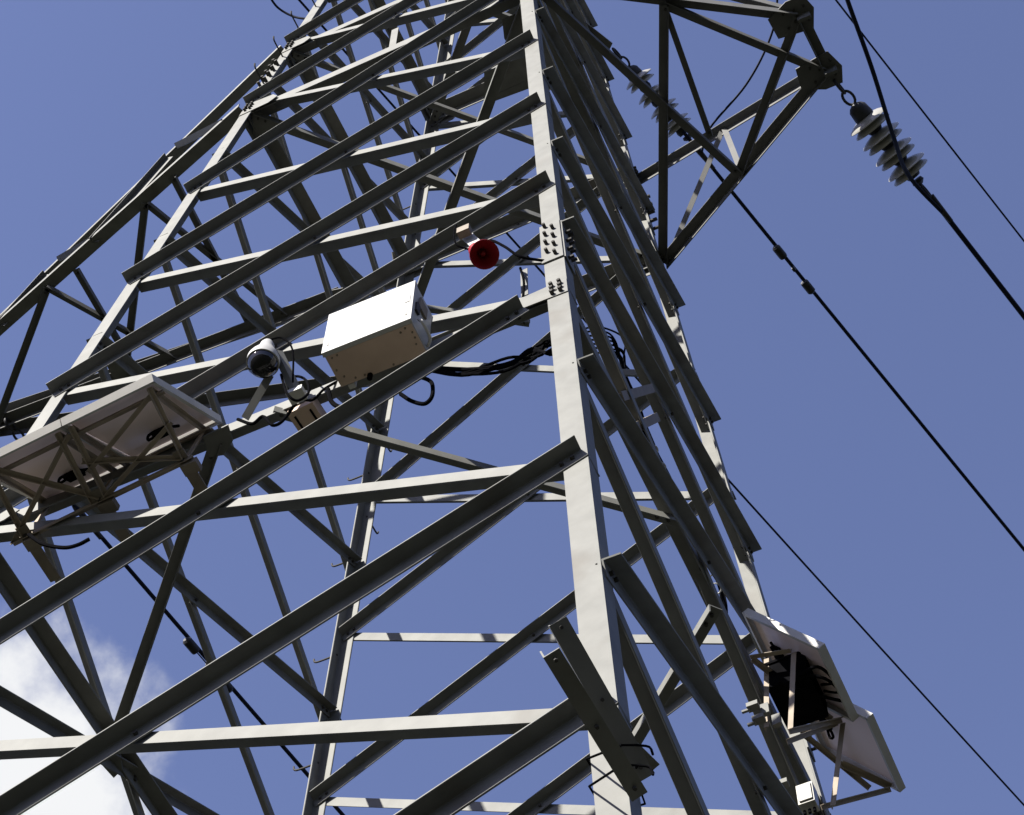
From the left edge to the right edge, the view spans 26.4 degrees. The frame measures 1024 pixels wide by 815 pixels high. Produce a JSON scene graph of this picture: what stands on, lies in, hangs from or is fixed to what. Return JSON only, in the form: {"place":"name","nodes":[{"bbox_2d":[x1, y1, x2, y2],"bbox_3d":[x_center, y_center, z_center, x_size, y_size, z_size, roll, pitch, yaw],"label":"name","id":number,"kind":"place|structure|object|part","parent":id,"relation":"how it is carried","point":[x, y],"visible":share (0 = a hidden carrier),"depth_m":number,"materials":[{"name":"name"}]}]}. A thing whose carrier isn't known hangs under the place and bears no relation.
{"place":"outdoors","nodes":[
{"label":"outdoors","id":0,"kind":"place"},
{"bbox_2d":[0,0,1023,814],"label":"sky","id":1,"kind":"structure","parent":0,"point":[93,93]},
{"bbox_2d":[835,0,1023,241],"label":"conductor","id":2,"kind":"object","parent":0,"point":[931,122],"visible":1,"depth_m":27.55,"materials":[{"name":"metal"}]},
{"bbox_3d":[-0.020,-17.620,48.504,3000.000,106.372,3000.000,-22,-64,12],"label":"ground","id":3,"kind":"structure","parent":0,"visible":0},
{"bbox_2d":[0,0,842,814],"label":"lattice tower","id":4,"kind":"structure","parent":3,"relation":"on","point":[556,46],"depth_m":15.07,"materials":[{"name":"metal"}]},
{"bbox_2d":[4,418,102,539],"bbox_3d":[-4.486,0.685,21.373,0.340,0.475,1.459,-35,-67,18],"label":"insulator string","id":5,"kind":"object","parent":4,"relation":"attached to","point":[97,534],"visible":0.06,"depth_m":21.28,"materials":[{"name":"ceramic"}]},
{"bbox_2d":[72,504,344,814],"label":"conductor","id":6,"kind":"object","parent":5,"relation":"attached to","point":[201,653],"visible":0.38,"depth_m":22.13,"materials":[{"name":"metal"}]},
{"bbox_2d":[183,637,232,692],"bbox_3d":[-3.083,2.612,22.162,0.097,0.124,0.761,-30,-66,16],"label":"vibration damper","id":7,"kind":"object","parent":6,"relation":"attached to","point":[191,646],"visible":0.59,"depth_m":22.02,"materials":[{"name":"metal"}]},
{"bbox_2d":[27,533,89,549],"bbox_3d":[-2.415,0.693,11.605,0.461,0.368,0.021,-22,-64,12],"label":"panel cable","id":8,"kind":"object","parent":4,"relation":"hanging from","point":[48,545],"visible":1,"depth_m":11.49,"materials":[{"name":"black rubber"}]},
{"bbox_2d":[0,387,211,581],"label":"panel rack","id":9,"kind":"object","parent":4,"relation":"attached to","point":[103,499],"visible":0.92,"depth_m":12.32,"materials":[{"name":"beige metal"}]},
{"bbox_2d":[0,419,131,499],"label":"solar panel","id":10,"kind":"object","parent":9,"relation":"on","point":[31,443],"visible":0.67,"depth_m":12.57,"materials":[{"name":"glass"}]},
{"bbox_2d":[60,373,221,462],"bbox_3d":[-2.104,0.075,12.451,0.607,0.514,0.629,-25,-65,14],"label":"solar panel","id":11,"kind":"object","parent":9,"relation":"attached to","point":[142,431],"visible":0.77,"depth_m":12.45,"materials":[{"name":"glass"}]},
{"bbox_2d":[241,337,307,420],"bbox_3d":[-1.397,-0.217,12.464,0.423,0.528,0.332,-22,-64,12],"label":"dome camera","id":12,"kind":"object","parent":4,"relation":"attached to","point":[266,360],"visible":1,"depth_m":12.35,"materials":[{"name":"white plastic"}]},
{"bbox_2d":[236,404,296,426],"bbox_3d":[-1.397,0.071,12.246,0.362,0.286,0.056,-14,-62,9],"label":"cable loop","id":13,"kind":"object","parent":12,"relation":"hanging from","point":[269,422],"visible":1,"depth_m":12.24,"materials":[{"name":"black rubber"}]},
{"bbox_2d":[271,0,305,19],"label":"jumper cable","id":14,"kind":"object","parent":4,"relation":"attached to","point":[283,11],"visible":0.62,"depth_m":23.84,"materials":[{"name":"rubber"}]},
{"bbox_2d":[287,390,326,430],"bbox_3d":[-1.151,0.042,12.541,0.168,0.221,0.253,-25,-65,14],"label":"junction box","id":15,"kind":"object","parent":4,"relation":"attached to","point":[303,415],"visible":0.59,"depth_m":12.43,"materials":[{"name":"paint"}]},
{"bbox_2d":[280,373,337,401],"bbox_3d":[-1.154,-0.094,12.211,0.334,0.549,0.196,1,-61,0],"label":"cable loop","id":16,"kind":"object","parent":4,"relation":"hanging from","point":[308,390],"visible":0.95,"depth_m":12.27,"materials":[{"name":"black rubber"}]},
{"bbox_2d":[321,280,431,388],"bbox_3d":[-0.731,-0.434,12.410,0.596,0.650,0.284,-22,-64,12],"label":"equipment cabinet","id":17,"kind":"object","parent":4,"relation":"attached to","point":[369,338],"visible":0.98,"depth_m":12.20,"materials":[{"name":"metal"}]},
{"bbox_2d":[326,387,358,407],"bbox_3d":[-0.941,-0.055,12.045,0.212,0.309,0.056,-8,-62,5],"label":"cable loop","id":18,"kind":"object","parent":17,"relation":"hanging from","point":[333,403],"visible":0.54,"depth_m":12.05,"materials":[{"name":"black rubber"}]},
{"bbox_3d":[-0.802,-0.502,12.331,0.551,0.487,0.030,-21,-64,12],"label":"door","id":19,"kind":"part","parent":17,"relation":"part of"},
{"bbox_2d":[399,377,434,405],"bbox_3d":[-0.514,-0.088,11.921,0.224,0.426,0.046,-22,-64,12],"label":"cable loop","id":20,"kind":"object","parent":17,"relation":"hanging from","point":[420,403],"visible":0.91,"depth_m":11.81,"materials":[{"name":"black rubber"}]},
{"bbox_2d":[453,223,498,269],"bbox_3d":[-0.227,-1.031,13.001,0.334,0.810,0.183,-22,-64,12],"label":"horn siren","id":21,"kind":"object","parent":4,"relation":"attached to","point":[483,254],"visible":1,"depth_m":12.70,"materials":[{"name":"red plastic"}]},
{"bbox_2d":[488,239,543,261],"bbox_3d":[-0.014,-0.926,12.787,0.408,0.396,0.069,-9,-62,6],"label":"siren cable","id":22,"kind":"object","parent":21,"relation":"attached to","point":[515,253],"visible":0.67,"depth_m":12.64,"materials":[{"name":"black rubber"}]},
{"bbox_2d":[519,267,524,296],"bbox_3d":[0.060,-0.719,12.562,0.025,0.500,0.074,20,-63,-10],"label":"short cable","id":23,"kind":"object","parent":4,"relation":"attached to","point":[523,280],"visible":1,"depth_m":12.53,"materials":[{"name":"black rubber"}]},
{"bbox_2d":[432,327,727,612],"bbox_3d":[1.118,0.497,16.449,1.149,7.992,6.345,-22,-64,12],"label":"cable bundle","id":24,"kind":"object","parent":4,"relation":"attached to","point":[537,351],"visible":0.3,"depth_m":12.05,"materials":[{"name":"rubber"}]},
{"bbox_2d":[540,648,646,801],"bbox_3d":[0.263,1.015,6.999,0.075,0.147,0.591,-26,-65,15],"label":"angle bar","id":25,"kind":"object","parent":4,"relation":"attached to","point":[572,687],"visible":1,"depth_m":6.98,"materials":[{"name":"metal"}]},
{"bbox_2d":[548,616,654,780],"bbox_3d":[0.293,0.969,7.235,0.085,0.327,0.556,-30,-66,16],"label":"angle bar","id":26,"kind":"object","parent":4,"relation":"attached to","point":[579,659],"visible":0.82,"depth_m":7.21,"materials":[{"name":"metal"}]},
{"bbox_2d":[586,744,653,766],"bbox_3d":[0.362,1.245,7.471,0.206,0.505,0.549,1,-61,0],"label":"binding wire","id":27,"kind":"object","parent":4,"relation":"attached to","point":[621,745],"visible":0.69,"depth_m":7.16,"materials":[{"name":"black metal"}]},
{"bbox_2d":[588,764,653,805],"bbox_3d":[0.362,1.306,7.346,0.204,0.435,0.529,0,-61,1],"label":"binding wire","id":28,"kind":"object","parent":4,"relation":"attached to","point":[611,771],"visible":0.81,"depth_m":7.31,"materials":[{"name":"black metal"}]},
{"bbox_2d":[638,743,659,769],"bbox_3d":[0.405,1.168,7.488,0.082,0.112,0.223,-40,-69,20],"label":"angle bar","id":29,"kind":"object","parent":4,"relation":"attached to","point":[653,762],"visible":0.06,"depth_m":7.48,"materials":[{"name":"metal"}]},
{"bbox_2d":[298,0,1023,805],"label":"conductor","id":30,"kind":"object","parent":4,"relation":"attached to","point":[764,518],"visible":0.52,"depth_m":30.26,"materials":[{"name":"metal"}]},
{"bbox_2d":[612,47,714,169],"bbox_3d":[1.733,-3.428,25.014,0.370,0.649,1.725,-40,-69,20],"label":"insulator string","id":31,"kind":"object","parent":4,"relation":"attached to","point":[673,126],"visible":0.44,"depth_m":24.92,"materials":[{"name":"ceramic"}]},
{"bbox_2d":[701,0,777,152],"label":"jumper cable","id":32,"kind":"object","parent":31,"relation":"attached to","point":[741,90],"visible":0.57,"depth_m":24.23,"materials":[{"name":"rubber"}]},
{"bbox_2d":[682,131,1023,550],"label":"conductor","id":33,"kind":"object","parent":31,"relation":"attached to","point":[864,354],"visible":0.87,"depth_m":26.34,"materials":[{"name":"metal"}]},
{"bbox_2d":[773,245,814,293],"bbox_3d":[3.312,-1.624,25.659,0.097,0.124,0.761,-35,-67,18],"label":"vibration damper","id":34,"kind":"object","parent":33,"relation":"attached to","point":[781,254],"visible":1,"depth_m":25.65,"materials":[{"name":"metal"}]},
{"bbox_2d":[795,781,819,814],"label":"control box","id":35,"kind":"object","parent":4,"relation":"attached to","point":[807,798],"visible":1,"depth_m":12.57,"materials":[{"name":"metal"}]},
{"bbox_2d":[741,649,892,809],"bbox_3d":[1.767,2.062,12.934,0.503,0.988,1.140,-33,-67,17],"label":"panel rack","id":36,"kind":"object","parent":4,"relation":"attached to","point":[855,773],"visible":0.96,"depth_m":12.87,"materials":[{"name":"beige metal"}]},
{"bbox_2d":[742,608,858,721],"bbox_3d":[1.735,1.548,13.168,0.473,0.651,0.584,-22,-64,12],"label":"solar panel","id":37,"kind":"object","parent":36,"relation":"attached to","point":[769,634],"visible":0.57,"depth_m":13.06,"materials":[{"name":"glass"}]},
{"bbox_2d":[764,651,841,728],"bbox_3d":[1.747,1.664,13.047,0.404,0.301,0.426,-22,-64,12],"label":"battery box","id":38,"kind":"object","parent":36,"relation":"attached to","point":[810,704],"visible":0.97,"depth_m":13.00,"materials":[{"name":"black plastic"}]},
{"bbox_2d":[809,704,905,791],"bbox_3d":[2.047,1.990,13.358,0.479,0.651,0.611,-22,-64,12],"label":"solar panel","id":39,"kind":"object","parent":36,"relation":"attached to","point":[865,747],"visible":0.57,"depth_m":13.29,"materials":[{"name":"glass"}]},
{"bbox_2d":[833,79,952,222],"bbox_3d":[3.417,-2.311,19.610,0.400,0.530,1.622,-39,-69,20],"label":"insulator string","id":40,"kind":"object","parent":4,"relation":"attached to","point":[867,119],"visible":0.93,"depth_m":19.48,"materials":[{"name":"ceramic"}]},
{"bbox_2d":[845,0,942,213],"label":"jumper cable","id":41,"kind":"object","parent":40,"relation":"hanging from","point":[887,117],"visible":1,"depth_m":18.40,"materials":[{"name":"rubber"}]},
{"bbox_2d":[945,219,1023,319],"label":"conductor","id":42,"kind":"object","parent":40,"relation":"attached to","point":[986,268],"visible":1,"depth_m":19.88,"materials":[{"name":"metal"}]}
]}

